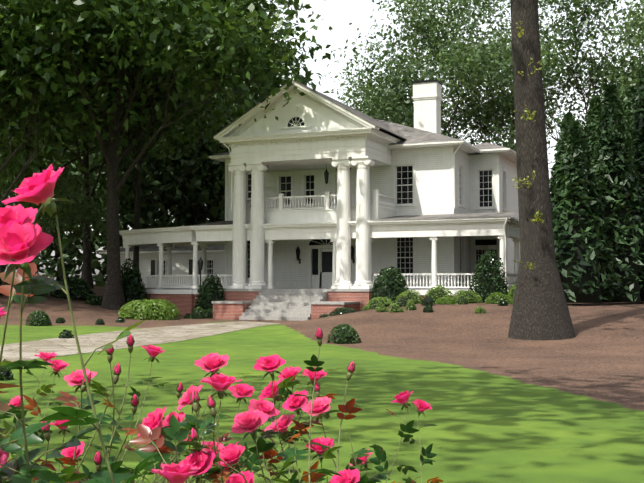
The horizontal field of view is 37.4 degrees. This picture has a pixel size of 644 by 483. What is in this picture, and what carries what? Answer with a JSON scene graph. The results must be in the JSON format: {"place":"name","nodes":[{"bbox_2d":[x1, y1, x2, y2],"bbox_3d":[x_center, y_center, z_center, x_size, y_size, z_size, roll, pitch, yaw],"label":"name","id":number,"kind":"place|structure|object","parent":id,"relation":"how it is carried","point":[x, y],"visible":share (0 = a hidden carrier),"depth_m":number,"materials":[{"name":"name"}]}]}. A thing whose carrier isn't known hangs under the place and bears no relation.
{"place":"outdoors","nodes":[
{"label":"outdoors","id":0,"kind":"place"},
{"bbox_2d":[0,321,280,361],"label":"flagstone path","id":1,"kind":"structure","parent":0,"point":[88,343],"depth_m":31.11,"materials":[{"name":"beige stone"}]},
{"bbox_2d":[58,329,74,338],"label":"shrub","id":2,"kind":"object","parent":1,"relation":"on","point":[63,331],"depth_m":31.78,"materials":[{"name":"green plant"}]},
{"bbox_2d":[0,38,312,285],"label":"woodland backdrop","id":3,"kind":"structure","parent":0,"point":[99,279],"depth_m":85.59,"materials":[{"name":"green plant"}]},
{"bbox_2d":[0,286,643,482],"bbox_3d":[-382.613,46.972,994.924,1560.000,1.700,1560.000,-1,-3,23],"label":"ground","id":4,"kind":"structure","parent":0,"point":[505,408],"depth_m":16.74,"materials":[{"name":"green plant"}]},
{"bbox_2d":[0,365,13,380],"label":"shrub","id":5,"kind":"object","parent":4,"relation":"on","point":[10,374],"depth_m":17.84,"materials":[{"name":"green plant"}]},
{"bbox_2d":[2,274,48,295],"bbox_3d":[-17.575,2.480,56.433,3.364,1.641,2.887,-1,-3,23],"label":"understory","id":6,"kind":"object","parent":4,"relation":"on","point":[5,283],"depth_m":56.03,"materials":[{"name":"green plant"}]},
{"bbox_2d":[25,310,51,325],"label":"boxwood","id":7,"kind":"object","parent":4,"relation":"on","point":[30,315],"depth_m":41.58,"materials":[{"name":"green plant"}]},
{"bbox_2d":[0,133,78,294],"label":"tree","id":8,"kind":"object","parent":4,"relation":"on","point":[10,164],"depth_m":55.26,"materials":[{"name":"green plant"}]},
{"bbox_2d":[0,113,103,245],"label":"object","id":9,"kind":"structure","parent":4,"relation":"on","point":[65,241],"depth_m":74.14,"materials":[{"name":"green plant"}]},
{"bbox_2d":[0,120,104,281],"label":"tree","id":10,"kind":"object","parent":4,"relation":"on","point":[42,160],"depth_m":89.62,"materials":[{"name":"green plant"}]},
{"bbox_2d":[55,317,65,323],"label":"shrub","id":11,"kind":"object","parent":4,"relation":"on","point":[61,318],"depth_m":44.02,"materials":[{"name":"green plant"}]},
{"bbox_2d":[1,160,129,279],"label":"tree","id":12,"kind":"object","parent":4,"relation":"on","point":[90,212],"depth_m":59.97,"materials":[{"name":"green plant"}]},
{"bbox_2d":[50,276,94,299],"bbox_3d":[-15.235,2.841,58.317,3.081,1.425,2.093,-1,-3,23],"label":"understory","id":13,"kind":"object","parent":4,"relation":"on","point":[55,293],"depth_m":57.71,"materials":[{"name":"green plant"}]},
{"bbox_2d":[0,130,158,263],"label":"tree","id":14,"kind":"object","parent":4,"relation":"on","point":[76,227],"depth_m":85.23,"materials":[{"name":"green plant"}]},
{"bbox_2d":[86,296,102,304],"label":"shrub","id":15,"kind":"object","parent":4,"relation":"on","point":[93,300],"visible":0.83,"depth_m":56.02,"materials":[{"name":"green plant"}]},
{"bbox_2d":[95,318,104,324],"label":"shrub","id":16,"kind":"object","parent":4,"relation":"on","point":[102,320],"depth_m":43.05,"materials":[{"name":"green plant"}]},
{"bbox_2d":[115,317,124,322],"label":"bed plant","id":17,"kind":"object","parent":4,"relation":"on","point":[119,319],"depth_m":45.55,"materials":[{"name":"green plant"}]},
{"bbox_2d":[3,41,255,288],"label":"tree","id":18,"kind":"object","parent":4,"relation":"on","point":[157,123],"depth_m":68.02,"materials":[{"name":"green plant"}]},
{"bbox_2d":[16,16,247,268],"bbox_3d":[-13.494,-8.322,65.456,19.926,25.125,23.358,-1,-3,23],"label":"tree","id":19,"kind":"object","parent":4,"relation":"on","point":[185,121],"depth_m":64.77,"materials":[{"name":"green plant"}]},
{"bbox_2d":[121,258,147,302],"bbox_3d":[-11.418,2.507,56.500,2.392,3.056,2.076,-1,-3,23],"label":"holly","id":20,"kind":"object","parent":4,"relation":"on","point":[136,271],"depth_m":56.08,"materials":[{"name":"green plant"}]},
{"bbox_2d":[53,116,230,228],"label":"tree","id":21,"kind":"object","parent":4,"relation":"on","point":[176,161],"depth_m":82.65,"materials":[{"name":"green plant"}]},
{"bbox_2d":[0,0,289,203],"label":"tree","id":22,"kind":"object","parent":4,"relation":"on","point":[47,66],"depth_m":51.79,"materials":[{"name":"green plant"}]},
{"bbox_2d":[118,299,179,319],"bbox_3d":[-9.028,3.538,49.884,3.400,1.169,2.678,-1,-3,23],"label":"shrub","id":23,"kind":"object","parent":4,"relation":"on","point":[167,307],"depth_m":49.08,"materials":[{"name":"green plant"}]},
{"bbox_2d":[72,147,230,227],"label":"tree","id":24,"kind":"object","parent":4,"relation":"on","point":[159,222],"depth_m":84.57,"materials":[{"name":"green plant"}]},
{"bbox_2d":[0,0,311,262],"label":"tree","id":25,"kind":"object","parent":4,"relation":"on","point":[3,113],"depth_m":57.87,"materials":[{"name":"green plant"}]},
{"bbox_2d":[0,0,358,309],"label":"oak","id":26,"kind":"object","parent":4,"relation":"on","point":[219,23],"depth_m":49.58,"materials":[{"name":"green plant"}]},
{"bbox_2d":[54,0,329,225],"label":"tree","id":27,"kind":"object","parent":4,"relation":"on","point":[155,185],"depth_m":80.25,"materials":[{"name":"green plant"}]},
{"bbox_2d":[189,307,205,318],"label":"boxwood","id":28,"kind":"object","parent":4,"relation":"on","point":[200,309],"depth_m":50.65,"materials":[{"name":"green plant"}]},
{"bbox_2d":[204,308,212,318],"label":"shrub","id":29,"kind":"object","parent":4,"relation":"on","point":[208,310],"depth_m":51.46,"materials":[{"name":"green plant"}]},
{"bbox_2d":[194,274,224,312],"bbox_3d":[-6.196,3.025,52.900,1.898,2.510,1.678,-1,-3,23],"label":"shrub","id":30,"kind":"object","parent":4,"relation":"on","point":[218,289],"depth_m":52.46,"materials":[{"name":"green plant"}]},
{"bbox_2d":[0,197,443,482],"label":"rose","id":31,"kind":"object","parent":4,"relation":"on","point":[33,283],"depth_m":2.19,"materials":[{"name":"green plant"}]},
{"bbox_2d":[0,164,431,482],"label":"rose flowers","id":32,"kind":"object","parent":31,"relation":"on","point":[21,237],"visible":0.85,"depth_m":2.18,"materials":[{"name":"pink plant"}]},
{"bbox_2d":[146,289,453,320],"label":"brick steps","id":33,"kind":"structure","parent":4,"relation":"on","point":[278,304],"depth_m":50.13,"materials":[{"name":"red brick"}]},
{"bbox_2d":[120,152,519,288],"bbox_3d":[-2.831,-0.132,69.132,38.205,9.000,19.168,-3,-4,48],"label":"house siding","id":34,"kind":"object","parent":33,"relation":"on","point":[433,182],"visible":0.19,"depth_m":55.48,"materials":[{"name":"white wood"}]},
{"bbox_2d":[99,81,519,294],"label":"house trim","id":35,"kind":"structure","parent":34,"relation":"attached to","point":[325,134],"depth_m":52.70,"materials":[{"name":"white paint"}]},
{"bbox_2d":[101,80,518,251],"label":"house roof","id":36,"kind":"structure","parent":34,"relation":"on","point":[406,134],"depth_m":54.25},
{"bbox_2d":[158,117,496,277],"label":"windows","id":37,"kind":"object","parent":34,"relation":"in","point":[406,263],"visible":0.27,"depth_m":55.63,"materials":[{"name":"glass"}]},
{"bbox_2d":[319,312,330,317],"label":"shrub","id":38,"kind":"object","parent":4,"relation":"on","point":[320,316],"depth_m":48.02,"materials":[{"name":"green plant"}]},
{"bbox_2d":[146,79,509,306],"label":"house fittings","id":39,"kind":"object","parent":4,"relation":"on","point":[200,260],"visible":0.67,"depth_m":55.88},
{"bbox_2d":[227,156,374,288],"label":"portico columns","id":40,"kind":"structure","parent":39,"relation":"on","point":[343,165],"depth_m":50.91,"materials":[{"name":"white paint"}]},
{"bbox_2d":[123,235,519,288],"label":"porch columns","id":41,"kind":"structure","parent":39,"relation":"on","point":[516,241],"depth_m":52.89,"materials":[{"name":"white paint"}]},
{"bbox_2d":[329,307,356,315],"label":"shrub","id":42,"kind":"object","parent":4,"relation":"on","point":[335,311],"depth_m":47.04,"materials":[{"name":"green plant"}]},
{"bbox_2d":[327,323,360,343],"bbox_3d":[0.663,2.803,29.032,1.050,0.650,0.920,-1,-3,23],"label":"boxwood","id":43,"kind":"object","parent":4,"relation":"on","point":[346,326],"depth_m":28.75,"materials":[{"name":"green plant"}]},
{"bbox_2d":[362,305,369,310],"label":"bed plant","id":44,"kind":"object","parent":4,"relation":"on","point":[366,308],"depth_m":44.89,"materials":[{"name":"green plant"}]},
{"bbox_2d":[367,297,393,309],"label":"azalea","id":45,"kind":"object","parent":4,"relation":"on","point":[375,298],"depth_m":46.23,"materials":[{"name":"green plant"}]},
{"bbox_2d":[375,306,387,311],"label":"shrub","id":46,"kind":"object","parent":4,"relation":"on","point":[378,309],"depth_m":38.68,"materials":[{"name":"green plant"}]},
{"bbox_2d":[370,266,408,302],"bbox_3d":[3.555,2.385,48.279,2.413,2.310,1.984,-1,-3,23],"label":"holly","id":47,"kind":"object","parent":4,"relation":"on","point":[397,273],"depth_m":47.82,"materials":[{"name":"green plant"}]},
{"bbox_2d":[388,303,399,311],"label":"shrub","id":48,"kind":"object","parent":4,"relation":"on","point":[392,304],"depth_m":38.34,"materials":[{"name":"green plant"}]},
{"bbox_2d":[331,62,465,139],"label":"tree","id":49,"kind":"object","parent":4,"relation":"on","point":[348,91],"depth_m":118.99,"materials":[{"name":"green plant"}]},
{"bbox_2d":[395,293,408,306],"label":"bed plant","id":50,"kind":"object","parent":4,"relation":"on","point":[402,300],"depth_m":41.25,"materials":[{"name":"green plant"}]},
{"bbox_2d":[394,289,423,303],"bbox_3d":[4.231,2.711,46.025,1.570,0.833,1.250,-1,-3,23],"label":"azalea","id":51,"kind":"object","parent":4,"relation":"on","point":[419,297],"depth_m":45.66,"materials":[{"name":"green plant"}]},
{"bbox_2d":[405,299,416,309],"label":"bush","id":52,"kind":"object","parent":4,"relation":"on","point":[412,302],"depth_m":39.08,"materials":[{"name":"green plant"}]},
{"bbox_2d":[420,295,435,305],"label":"bed plant","id":53,"kind":"object","parent":4,"relation":"on","point":[431,298],"depth_m":41.02,"materials":[{"name":"green plant"}]},
{"bbox_2d":[422,304,433,312],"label":"bush","id":54,"kind":"object","parent":4,"relation":"on","point":[429,306],"depth_m":37.91,"materials":[{"name":"green plant"}]},
{"bbox_2d":[424,285,452,299],"bbox_3d":[5.565,2.512,45.367,1.561,0.911,1.377,-1,-3,23],"label":"azalea","id":55,"kind":"object","parent":4,"relation":"on","point":[436,289],"depth_m":45.04,"materials":[{"name":"green plant"}]},
{"bbox_2d":[314,0,564,161],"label":"tree","id":56,"kind":"object","parent":4,"relation":"on","point":[385,111],"depth_m":88.32,"materials":[{"name":"green plant"}]},
{"bbox_2d":[435,297,454,304],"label":"azalea","id":57,"kind":"object","parent":4,"relation":"on","point":[441,301],"depth_m":42.28,"materials":[{"name":"green plant"}]},
{"bbox_2d":[455,295,469,304],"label":"bush","id":58,"kind":"object","parent":4,"relation":"on","point":[461,299],"depth_m":42.12,"materials":[{"name":"green plant"}]},
{"bbox_2d":[451,290,482,302],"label":"azalea","id":59,"kind":"object","parent":4,"relation":"on","point":[468,298],"depth_m":44.31,"materials":[{"name":"green plant"}]},
{"bbox_2d":[344,0,603,163],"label":"tree","id":60,"kind":"object","parent":4,"relation":"on","point":[547,54],"depth_m":98.19,"materials":[{"name":"green plant"}]},
{"bbox_2d":[474,306,485,312],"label":"bed plant","id":61,"kind":"object","parent":4,"relation":"on","point":[477,308],"depth_m":36.99,"materials":[{"name":"green plant"}]},
{"bbox_2d":[468,250,507,302],"bbox_3d":[8.105,1.718,46.269,2.125,2.610,1.815,-1,-3,23],"label":"holly","id":62,"kind":"object","parent":4,"relation":"on","point":[485,258],"depth_m":45.80,"materials":[{"name":"green plant"}]},
{"bbox_2d":[485,292,512,303],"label":"azalea","id":63,"kind":"object","parent":4,"relation":"on","point":[505,296],"depth_m":42.73,"materials":[{"name":"green plant"}]},
{"bbox_2d":[498,299,508,305],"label":"bush","id":64,"kind":"object","parent":4,"relation":"on","point":[504,302],"depth_m":40.32,"materials":[{"name":"green plant"}]},
{"bbox_2d":[508,283,515,300],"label":"bush","id":65,"kind":"object","parent":4,"relation":"on","point":[513,286],"depth_m":44.15,"materials":[{"name":"green plant"}]},
{"bbox_2d":[508,0,575,339],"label":"trunk","id":66,"kind":"object","parent":4,"relation":"on","point":[540,310],"visible":0.92,"depth_m":29.63,"materials":[{"name":"brown plant"}]},
{"bbox_2d":[511,21,543,269],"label":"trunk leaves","id":67,"kind":"object","parent":66,"relation":"on","point":[530,118],"depth_m":29.05,"materials":[{"name":"green plant"}]},
{"bbox_2d":[470,0,643,144],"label":"tree","id":68,"kind":"object","parent":4,"relation":"on","point":[576,14],"depth_m":95.48,"materials":[{"name":"green plant"}]},
{"bbox_2d":[549,112,587,236],"bbox_3d":[12.068,-1.744,46.733,3.909,9.379,3.871,-1,-3,23],"label":"evergreen","id":69,"kind":"object","parent":4,"relation":"on","point":[563,133],"depth_m":46.81,"materials":[{"name":"green plant"}]},
{"bbox_2d":[551,119,621,302],"bbox_3d":[10.883,-1.336,40.705,3.654,7.979,3.646,-1,-3,23],"label":"evergreen","id":70,"kind":"object","parent":4,"relation":"on","point":[576,137],"depth_m":40.18,"materials":[{"name":"green plant"}]},
{"bbox_2d":[542,0,643,160],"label":"tree","id":71,"kind":"object","parent":4,"relation":"on","point":[631,39],"depth_m":90.66,"materials":[{"name":"green plant"}]},
{"bbox_2d":[583,94,602,175],"bbox_3d":[14.586,-2.320,49.851,4.177,10.903,4.144,-1,-3,23],"label":"evergreen","id":72,"kind":"object","parent":4,"relation":"on","point":[592,122],"depth_m":49.71,"materials":[{"name":"green plant"}]},
{"bbox_2d":[592,82,643,301],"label":"evergreen","id":73,"kind":"object","parent":4,"relation":"on","point":[612,107],"depth_m":42.07,"materials":[{"name":"green plant"}]},
{"bbox_2d":[622,82,637,140],"bbox_3d":[16.864,-2.755,51.880,4.372,11.896,4.506,-1,-3,23],"label":"evergreen","id":74,"kind":"object","parent":4,"relation":"on","point":[629,97],"depth_m":51.75,"materials":[{"name":"green plant"}]},
{"bbox_2d":[625,65,643,300],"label":"evergreen","id":75,"kind":"object","parent":4,"relation":"on","point":[637,126],"depth_m":44.43,"materials":[{"name":"green plant"}]},
{"bbox_2d":[5,0,643,283],"label":"sky","id":76,"kind":"structure","parent":0,"point":[336,14],"materials":[{"name":"white"}]}
]}

